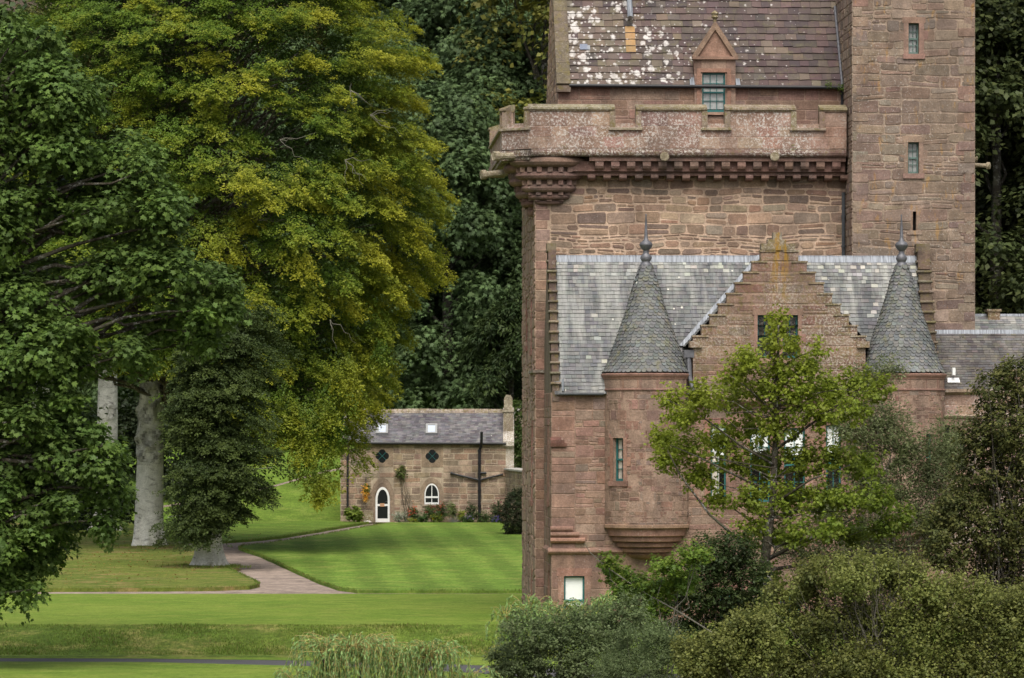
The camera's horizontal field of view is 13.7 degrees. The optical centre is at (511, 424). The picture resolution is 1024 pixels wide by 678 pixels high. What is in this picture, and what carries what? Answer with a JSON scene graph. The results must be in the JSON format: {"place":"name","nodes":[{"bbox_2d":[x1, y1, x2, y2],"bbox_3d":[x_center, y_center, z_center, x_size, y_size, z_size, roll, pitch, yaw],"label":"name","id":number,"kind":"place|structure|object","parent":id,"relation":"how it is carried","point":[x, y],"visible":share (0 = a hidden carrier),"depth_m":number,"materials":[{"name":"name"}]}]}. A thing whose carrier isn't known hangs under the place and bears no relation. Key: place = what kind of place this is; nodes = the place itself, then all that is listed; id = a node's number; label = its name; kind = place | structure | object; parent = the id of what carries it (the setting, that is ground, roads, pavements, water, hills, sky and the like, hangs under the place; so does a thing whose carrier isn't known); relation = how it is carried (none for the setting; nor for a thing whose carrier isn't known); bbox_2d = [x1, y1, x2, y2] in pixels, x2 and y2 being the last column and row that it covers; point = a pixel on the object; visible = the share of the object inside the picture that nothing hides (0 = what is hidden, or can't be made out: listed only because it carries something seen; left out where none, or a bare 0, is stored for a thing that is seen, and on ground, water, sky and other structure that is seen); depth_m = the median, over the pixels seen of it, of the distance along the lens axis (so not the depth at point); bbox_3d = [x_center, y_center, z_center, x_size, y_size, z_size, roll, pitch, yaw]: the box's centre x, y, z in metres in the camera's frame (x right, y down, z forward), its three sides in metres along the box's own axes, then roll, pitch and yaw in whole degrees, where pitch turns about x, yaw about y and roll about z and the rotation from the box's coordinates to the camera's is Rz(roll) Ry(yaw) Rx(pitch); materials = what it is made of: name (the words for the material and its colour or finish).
{"place":"outdoors","nodes":[
{"label":"outdoors","id":0,"kind":"place"},
{"bbox_2d":[13,521,259,591],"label":"lawn under trees","id":1,"kind":"structure","parent":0,"point":[221,579],"depth_m":181.39,"materials":[{"name":"green plant"}]},
{"bbox_2d":[11,455,135,529],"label":"rhododendron","id":2,"kind":"object","parent":1,"relation":"on","point":[128,513],"visible":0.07,"depth_m":230.44,"materials":[{"name":"green plant"}]},
{"bbox_2d":[29,238,144,529],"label":"beech tree","id":3,"kind":"object","parent":1,"relation":"on","point":[108,394],"visible":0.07,"depth_m":229.89,"materials":[{"name":"grey plant"}]},
{"bbox_2d":[113,545,180,548],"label":"trunk mound","id":4,"kind":"object","parent":1,"relation":"on","point":[143,547],"visible":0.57,"depth_m":207.27,"materials":[{"name":"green plant"}]},
{"bbox_2d":[0,0,460,545],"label":"beech tree","id":5,"kind":"object","parent":4,"relation":"on","point":[186,108],"visible":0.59,"depth_m":201.94,"materials":[{"name":"green plant"}]},
{"bbox_2d":[47,533,260,583],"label":"fallen leaves","id":6,"kind":"object","parent":1,"relation":"on","point":[138,560],"visible":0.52,"depth_m":192.16,"materials":[{"name":"brown plant"}]},
{"bbox_2d":[164,564,240,570],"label":"trunk mound","id":7,"kind":"object","parent":1,"relation":"on","point":[191,567],"visible":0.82,"depth_m":186.60,"materials":[{"name":"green plant"}]},
{"bbox_2d":[148,299,306,565],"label":"beech tree","id":8,"kind":"object","parent":7,"relation":"on","point":[203,399],"visible":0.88,"depth_m":185.94,"materials":[{"name":"green plant"}]},
{"bbox_2d":[15,523,398,593],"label":"gravel path","id":9,"kind":"structure","parent":0,"point":[272,578],"depth_m":178.40,"materials":[{"name":"beige gravel"}]},
{"bbox_2d":[389,511,409,521],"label":"flowering plant","id":10,"kind":"object","parent":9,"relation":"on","point":[399,516],"visible":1,"depth_m":243.29,"materials":[{"name":"green plant"}]},
{"bbox_2d":[407,504,419,519],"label":"flowering plant","id":11,"kind":"object","parent":9,"relation":"on","point":[412,513],"visible":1,"depth_m":243.28,"materials":[{"name":"green plant"}]},
{"bbox_2d":[406,516,421,521],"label":"flowering plant","id":12,"kind":"object","parent":9,"relation":"on","point":[410,519],"visible":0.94,"depth_m":243.16,"materials":[{"name":"green plant"}]},
{"bbox_2d":[417,512,428,521],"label":"shrub","id":13,"kind":"object","parent":9,"relation":"on","point":[425,519],"visible":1,"depth_m":243.05,"materials":[{"name":"green plant"}]},
{"bbox_2d":[420,503,436,521],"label":"flowering plant","id":14,"kind":"object","parent":9,"relation":"on","point":[429,512],"visible":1,"depth_m":243.24,"materials":[{"name":"green plant"}]},
{"bbox_2d":[428,513,442,521],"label":"flowering plant","id":15,"kind":"object","parent":9,"relation":"on","point":[437,518],"visible":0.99,"depth_m":242.96,"materials":[{"name":"green plant"}]},
{"bbox_2d":[434,500,447,519],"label":"flowering plant","id":16,"kind":"object","parent":9,"relation":"on","point":[441,510],"visible":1,"depth_m":243.25,"materials":[{"name":"green plant"}]},
{"bbox_2d":[443,500,458,519],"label":"shrub","id":17,"kind":"object","parent":9,"relation":"on","point":[452,512],"visible":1,"depth_m":243.26,"materials":[{"name":"green plant"}]},
{"bbox_2d":[447,517,461,521],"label":"lavender","id":18,"kind":"object","parent":9,"relation":"on","point":[454,520],"visible":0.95,"depth_m":243.00,"materials":[{"name":"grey plant"}]},
{"bbox_2d":[454,508,467,521],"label":"shrub","id":19,"kind":"object","parent":9,"relation":"on","point":[461,514],"visible":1,"depth_m":243.24,"materials":[{"name":"green plant"}]},
{"bbox_2d":[459,513,476,522],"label":"flowering plant","id":20,"kind":"object","parent":9,"relation":"on","point":[466,520],"visible":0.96,"depth_m":242.84,"materials":[{"name":"green plant"}]},
{"bbox_2d":[465,502,478,518],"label":"shrub","id":21,"kind":"object","parent":9,"relation":"on","point":[472,507],"visible":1,"depth_m":243.30,"materials":[{"name":"green plant"}]},
{"bbox_2d":[474,510,491,521],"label":"shrub","id":22,"kind":"object","parent":9,"relation":"on","point":[482,518],"visible":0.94,"depth_m":243.28,"materials":[{"name":"green plant"}]},
{"bbox_2d":[489,515,502,522],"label":"flowering plant","id":23,"kind":"object","parent":9,"relation":"on","point":[493,519],"visible":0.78,"depth_m":242.83,"materials":[{"name":"purple plant"}]},
{"bbox_2d":[488,498,504,518],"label":"rose bush","id":24,"kind":"object","parent":9,"relation":"on","point":[497,512],"visible":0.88,"depth_m":243.28,"materials":[{"name":"green plant"}]},
{"bbox_2d":[1,400,419,522],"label":"hillside lawn","id":25,"kind":"structure","parent":0,"point":[293,508],"depth_m":252.08,"materials":[{"name":"green plant"}]},
{"bbox_2d":[8,305,98,407],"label":"beech tree","id":26,"kind":"object","parent":25,"relation":"on","point":[86,386],"depth_m":250.61,"materials":[{"name":"green plant"}]},
{"bbox_2d":[1,136,135,413],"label":"chestnut tree","id":27,"kind":"object","parent":25,"relation":"on","point":[93,394],"visible":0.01,"depth_m":265.90,"materials":[{"name":"green plant"}]},
{"bbox_2d":[91,118,264,418],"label":"chestnut tree","id":28,"kind":"object","parent":25,"relation":"on","point":[121,377],"visible":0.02,"depth_m":268.59,"materials":[{"name":"green plant"}]},
{"bbox_2d":[340,395,513,523],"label":"cottage","id":29,"kind":"structure","parent":25,"relation":"on","point":[459,458],"depth_m":244.49,"materials":[{"name":"stone"}]},
{"bbox_2d":[360,483,370,501],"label":"hanging basket","id":30,"kind":"object","parent":29,"relation":"attached to","point":[365,490],"visible":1,"depth_m":243.99,"materials":[{"name":"orange plant"}]},
{"bbox_2d":[371,445,392,466],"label":"quatrefoil window","id":31,"kind":"structure","parent":29,"relation":"in","point":[384,458],"depth_m":244.50,"materials":[{"name":"stone"}]},
{"bbox_2d":[375,487,389,521],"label":"door","id":32,"kind":"structure","parent":29,"relation":"in","point":[382,501],"depth_m":244.44,"materials":[{"name":"white paint"}]},
{"bbox_2d":[394,465,412,516],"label":"climbing rose","id":33,"kind":"object","parent":29,"relation":"attached to","point":[399,473],"visible":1,"depth_m":244.40,"materials":[{"name":"green plant"}]},
{"bbox_2d":[424,484,438,503],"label":"arched window","id":34,"kind":"structure","parent":29,"relation":"in","point":[431,495],"depth_m":244.44,"materials":[{"name":"white paint"}]},
{"bbox_2d":[421,445,442,466],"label":"quatrefoil window","id":35,"kind":"structure","parent":29,"relation":"in","point":[431,455],"depth_m":244.50,"materials":[{"name":"stone"}]},
{"bbox_2d":[342,78,522,410],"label":"chestnut tree","id":36,"kind":"object","parent":25,"relation":"on","point":[456,124],"visible":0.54,"depth_m":264.49,"materials":[{"name":"green plant"}]},
{"bbox_2d":[452,188,522,408],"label":"chestnut tree","id":37,"kind":"object","parent":25,"relation":"on","point":[512,248],"visible":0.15,"depth_m":267.70,"materials":[{"name":"green plant"}]},
{"bbox_2d":[456,287,522,410],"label":"yew tree","id":38,"kind":"object","parent":25,"relation":"on","point":[498,335],"visible":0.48,"depth_m":260.36,"materials":[{"name":"green plant"}]},
{"bbox_2d":[512,398,522,467],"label":"ivy","id":39,"kind":"object","parent":25,"relation":"on","point":[518,436],"visible":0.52,"depth_m":252.59,"materials":[{"name":"green plant"}]},
{"bbox_2d":[0,0,457,399],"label":"wooded hill","id":40,"kind":"structure","parent":0,"point":[16,2],"depth_m":311.10,"materials":[{"name":"green plant"}]},
{"bbox_2d":[0,4,120,256],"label":"chestnut tree","id":41,"kind":"object","parent":40,"relation":"on","point":[72,35],"visible":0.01,"depth_m":284.94,"materials":[{"name":"green plant"}]},
{"bbox_2d":[80,10,159,120],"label":"chestnut tree","id":42,"kind":"object","parent":40,"relation":"on","point":[116,49],"visible":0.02,"depth_m":291.04,"materials":[{"name":"green plant"}]},
{"bbox_2d":[0,0,340,92],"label":"woodland","id":43,"kind":"object","parent":40,"relation":"on","point":[19,6],"visible":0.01,"depth_m":321.14,"materials":[{"name":"green plant"}]},
{"bbox_2d":[112,0,288,197],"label":"chestnut tree","id":44,"kind":"object","parent":40,"relation":"on","point":[238,34],"visible":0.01,"depth_m":296.11,"materials":[{"name":"green plant"}]},
{"bbox_2d":[209,32,376,374],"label":"chestnut tree","id":45,"kind":"object","parent":40,"relation":"on","point":[279,119],"visible":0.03,"depth_m":276.63,"materials":[{"name":"green plant"}]},
{"bbox_2d":[240,71,395,349],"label":"chestnut tree","id":46,"kind":"object","parent":40,"relation":"on","point":[308,218],"depth_m":282.80,"materials":[{"name":"green plant"}]},
{"bbox_2d":[275,0,406,67],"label":"chestnut tree","id":47,"kind":"object","parent":40,"relation":"on","point":[319,42],"visible":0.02,"depth_m":306.70,"materials":[{"name":"green plant"}]},
{"bbox_2d":[290,36,466,371],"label":"chestnut tree","id":48,"kind":"object","parent":40,"relation":"on","point":[425,320],"visible":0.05,"depth_m":276.45,"materials":[{"name":"green plant"}]},
{"bbox_2d":[321,0,437,66],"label":"chestnut tree","id":49,"kind":"object","parent":40,"relation":"on","point":[388,4],"visible":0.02,"depth_m":303.39,"materials":[{"name":"green plant"}]},
{"bbox_2d":[382,0,542,265],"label":"chestnut tree","id":50,"kind":"object","parent":40,"relation":"on","point":[432,16],"visible":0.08,"depth_m":291.16,"materials":[{"name":"green plant"}]},
{"bbox_2d":[396,9,546,367],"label":"chestnut tree","id":51,"kind":"object","parent":40,"relation":"on","point":[466,72],"visible":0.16,"depth_m":276.92,"materials":[{"name":"green plant"}]},
{"bbox_2d":[436,0,549,291],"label":"chestnut tree","id":52,"kind":"object","parent":40,"relation":"on","point":[541,9],"visible":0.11,"depth_m":275.94,"materials":[{"name":"green plant"}]},
{"bbox_2d":[501,0,542,99],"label":"chestnut tree","id":53,"kind":"object","parent":40,"relation":"on","point":[532,18],"depth_m":299.88,"materials":[{"name":"green plant"}]},
{"bbox_2d":[163,469,339,506],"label":"hill path","id":54,"kind":"structure","parent":0,"point":[273,485],"depth_m":257.81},
{"bbox_2d":[0,662,534,677],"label":"lawn","id":55,"kind":"structure","parent":0,"point":[99,670],"depth_m":127.13,"materials":[{"name":"green plant"}]},
{"bbox_2d":[0,1,252,625],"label":"sycamore tree","id":56,"kind":"object","parent":55,"relation":"on","point":[45,433],"visible":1,"depth_m":126.65,"materials":[{"name":"green plant"}]},
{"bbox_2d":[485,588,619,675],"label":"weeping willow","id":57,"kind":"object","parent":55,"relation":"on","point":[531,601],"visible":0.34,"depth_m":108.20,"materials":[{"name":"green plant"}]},
{"bbox_2d":[595,538,715,676],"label":"oak sapling","id":58,"kind":"object","parent":55,"relation":"on","point":[682,581],"visible":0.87,"depth_m":111.72,"materials":[{"name":"green plant"}]},
{"bbox_2d":[584,543,710,631],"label":"branch","id":59,"kind":"object","parent":58,"relation":"attached to","point":[653,597],"visible":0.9,"depth_m":111.69,"materials":[{"name":"wood"}]},
{"bbox_2d":[164,521,371,543],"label":"lawn","id":60,"kind":"structure","parent":0,"point":[255,529],"depth_m":233.52,"materials":[{"name":"green plant"}]},
{"bbox_2d":[343,505,364,521],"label":"hosta","id":61,"kind":"object","parent":60,"relation":"on","point":[356,514],"visible":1,"depth_m":243.16,"materials":[{"name":"green plant"}]},
{"bbox_2d":[363,511,373,522],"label":"stone block","id":62,"kind":"structure","parent":60,"relation":"on","point":[369,516],"depth_m":243.97,"materials":[{"name":"stone"}]},
{"bbox_2d":[0,658,682,677],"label":"road","id":63,"kind":"structure","parent":0,"point":[274,662],"depth_m":132.45,"materials":[{"name":"grey asphalt"}]},
{"bbox_2d":[0,657,698,673],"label":"verge","id":64,"kind":"structure","parent":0,"point":[476,661],"depth_m":134.03,"materials":[{"name":"plant"}]},
{"bbox_2d":[238,522,522,593],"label":"cottage lawn","id":65,"kind":"structure","parent":0,"point":[398,557],"depth_m":197.49,"materials":[{"name":"green plant"}]},
{"bbox_2d":[499,486,522,533],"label":"hedge","id":66,"kind":"object","parent":65,"relation":"on","point":[515,525],"visible":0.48,"depth_m":225.41,"materials":[{"name":"green plant"}]},
{"bbox_2d":[0,594,939,623],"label":"terrace lawn","id":67,"kind":"structure","parent":0,"point":[266,608],"depth_m":152.62,"materials":[{"name":"green plant"}]},
{"bbox_2d":[480,0,1023,622],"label":"castle","id":68,"kind":"structure","parent":67,"relation":"on","point":[706,188],"depth_m":145.71,"materials":[{"name":"brown stone"}]},
{"bbox_2d":[524,292,527,350],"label":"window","id":69,"kind":"structure","parent":68,"relation":"in","point":[526,347],"depth_m":153.23,"materials":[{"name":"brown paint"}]},
{"bbox_2d":[529,296,532,355],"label":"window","id":70,"kind":"structure","parent":68,"relation":"in","point":[530,352],"depth_m":149.64,"materials":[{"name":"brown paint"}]},
{"bbox_2d":[530,420,533,505],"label":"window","id":71,"kind":"structure","parent":68,"relation":"in","point":[531,502],"depth_m":149.10,"materials":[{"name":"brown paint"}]},
{"bbox_2d":[531,569,532,595],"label":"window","id":72,"kind":"structure","parent":68,"relation":"in","point":[532,569],"depth_m":149.32,"materials":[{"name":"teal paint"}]},
{"bbox_2d":[546,419,549,505],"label":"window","id":73,"kind":"structure","parent":68,"relation":"in","point":[547,502],"depth_m":143.53,"materials":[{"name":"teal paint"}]},
{"bbox_2d":[546,564,549,619],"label":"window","id":74,"kind":"structure","parent":68,"relation":"in","point":[548,566],"depth_m":143.98,"materials":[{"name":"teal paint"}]},
{"bbox_2d":[554,568,591,622],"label":"window","id":75,"kind":"structure","parent":68,"relation":"in","point":[572,582],"depth_m":142.23,"materials":[{"name":"white glass"}]},
{"bbox_2d":[608,434,630,485],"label":"window","id":76,"kind":"structure","parent":68,"relation":"in","point":[626,460],"depth_m":141.75,"materials":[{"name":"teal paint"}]},
{"bbox_2d":[702,73,724,111],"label":"window","id":77,"kind":"structure","parent":68,"relation":"in","point":[714,98],"depth_m":148.01,"materials":[{"name":"glass"}]},
{"bbox_2d":[701,418,735,506],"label":"window","id":78,"kind":"structure","parent":68,"relation":"in","point":[727,482],"depth_m":142.44,"materials":[{"name":"teal paint"}]},
{"bbox_2d":[742,422,772,506],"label":"window","id":79,"kind":"structure","parent":68,"relation":"in","point":[765,445],"depth_m":142.58,"materials":[{"name":"teal paint"}]},
{"bbox_2d":[750,309,777,362],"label":"window","id":80,"kind":"structure","parent":68,"relation":"in","point":[754,338],"depth_m":142.27,"materials":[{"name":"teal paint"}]},
{"bbox_2d":[778,309,805,362],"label":"window","id":81,"kind":"structure","parent":68,"relation":"in","point":[794,312],"depth_m":142.34,"materials":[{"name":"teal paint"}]},
{"bbox_2d":[777,422,812,506],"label":"window","id":82,"kind":"structure","parent":68,"relation":"in","point":[806,431],"depth_m":142.62,"materials":[{"name":"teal paint"}]},
{"bbox_2d":[816,421,850,492],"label":"window","id":83,"kind":"structure","parent":68,"relation":"in","point":[827,429],"depth_m":142.58,"materials":[{"name":"teal paint"}]},
{"bbox_2d":[899,17,927,58],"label":"window","id":84,"kind":"structure","parent":68,"relation":"in","point":[910,36],"depth_m":145.68,"materials":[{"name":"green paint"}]},
{"bbox_2d":[900,136,927,178],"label":"window","id":85,"kind":"structure","parent":68,"relation":"in","point":[911,156],"depth_m":145.68,"materials":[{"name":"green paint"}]},
{"bbox_2d":[920,430,937,482],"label":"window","id":86,"kind":"structure","parent":68,"relation":"in","point":[925,435],"depth_m":141.96,"materials":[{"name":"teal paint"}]},
{"bbox_2d":[945,419,957,474],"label":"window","id":87,"kind":"structure","parent":68,"relation":"in","point":[945,419],"depth_m":143.11,"materials":[{"name":"pink metal"}]},
{"bbox_2d":[951,425,972,473],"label":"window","id":88,"kind":"structure","parent":68,"relation":"in","point":[957,425],"depth_m":143.11,"materials":[{"name":"pink metal"}]},
{"bbox_2d":[985,424,1011,473],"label":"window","id":89,"kind":"structure","parent":68,"relation":"in","point":[1005,424],"depth_m":143.18,"materials":[{"name":"pink metal"}]},
{"bbox_2d":[0,624,1023,677],"bbox_3d":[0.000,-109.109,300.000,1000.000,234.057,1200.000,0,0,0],"label":"ground","id":90,"kind":"structure","parent":0,"point":[301,624],"depth_m":143.71,"materials":[{"name":"green plant"}]},
{"bbox_2d":[2,385,252,499],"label":"laurel","id":91,"kind":"object","parent":90,"relation":"on","point":[125,423],"visible":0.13,"depth_m":251.31,"materials":[{"name":"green plant"}]},
{"bbox_2d":[0,521,557,654],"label":"grass","id":92,"kind":"structure","parent":90,"relation":"on","point":[232,566],"depth_m":139.10,"materials":[{"name":"green plant"}]},
{"bbox_2d":[273,630,502,677],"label":"weeping willow","id":93,"kind":"object","parent":90,"relation":"on","point":[330,651],"visible":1,"depth_m":99.40,"materials":[{"name":"green plant"}]},
{"bbox_2d":[504,468,522,520],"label":"garden wall","id":94,"kind":"structure","parent":90,"relation":"on","point":[513,477],"depth_m":239.48,"materials":[{"name":"stone"}]},
{"bbox_2d":[482,588,656,677],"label":"grey willow","id":95,"kind":"object","parent":90,"relation":"on","point":[537,666],"visible":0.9,"depth_m":103.52,"materials":[{"name":"green plant"}]},
{"bbox_2d":[588,616,692,677],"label":"grey willow","id":96,"kind":"object","parent":90,"relation":"on","point":[642,651],"visible":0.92,"depth_m":98.58,"materials":[{"name":"green plant"}]},
{"bbox_2d":[637,524,774,647],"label":"laurel","id":97,"kind":"object","parent":90,"relation":"on","point":[734,567],"visible":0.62,"depth_m":115.01,"materials":[{"name":"green plant"}]},
{"bbox_2d":[669,601,789,677],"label":"olive shrub","id":98,"kind":"object","parent":90,"relation":"on","point":[729,652],"visible":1,"depth_m":96.75,"materials":[{"name":"green plant"}]},
{"bbox_2d":[640,303,917,627],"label":"oak tree","id":99,"kind":"object","parent":90,"relation":"on","point":[768,460],"visible":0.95,"depth_m":117.71,"materials":[{"name":"green plant"}]},
{"bbox_2d":[719,543,1023,677],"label":"olive shrub","id":100,"kind":"object","parent":90,"relation":"on","point":[817,625],"visible":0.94,"depth_m":99.50,"materials":[{"name":"green plant"}]},
{"bbox_2d":[773,351,980,670],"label":"sallow","id":101,"kind":"object","parent":90,"relation":"on","point":[928,473],"visible":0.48,"depth_m":123.63,"materials":[{"name":"green plant"}]},
{"bbox_2d":[911,353,1023,676],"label":"holm oak","id":102,"kind":"object","parent":90,"relation":"on","point":[1004,440],"visible":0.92,"depth_m":112.49,"materials":[{"name":"green plant"}]},
{"bbox_2d":[975,3,1010,230],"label":"chestnut tree","id":103,"kind":"object","parent":90,"relation":"on","point":[989,170],"depth_m":211.72,"materials":[{"name":"green plant"}]},
{"bbox_2d":[975,0,1023,313],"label":"chestnut tree","id":104,"kind":"object","parent":90,"relation":"on","point":[999,68],"visible":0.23,"depth_m":196.52,"materials":[{"name":"green plant"}]},
{"bbox_2d":[975,42,1023,312],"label":"chestnut tree","id":105,"kind":"object","parent":90,"relation":"on","point":[1020,153],"visible":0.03,"depth_m":201.83,"materials":[{"name":"green plant"}]}
]}

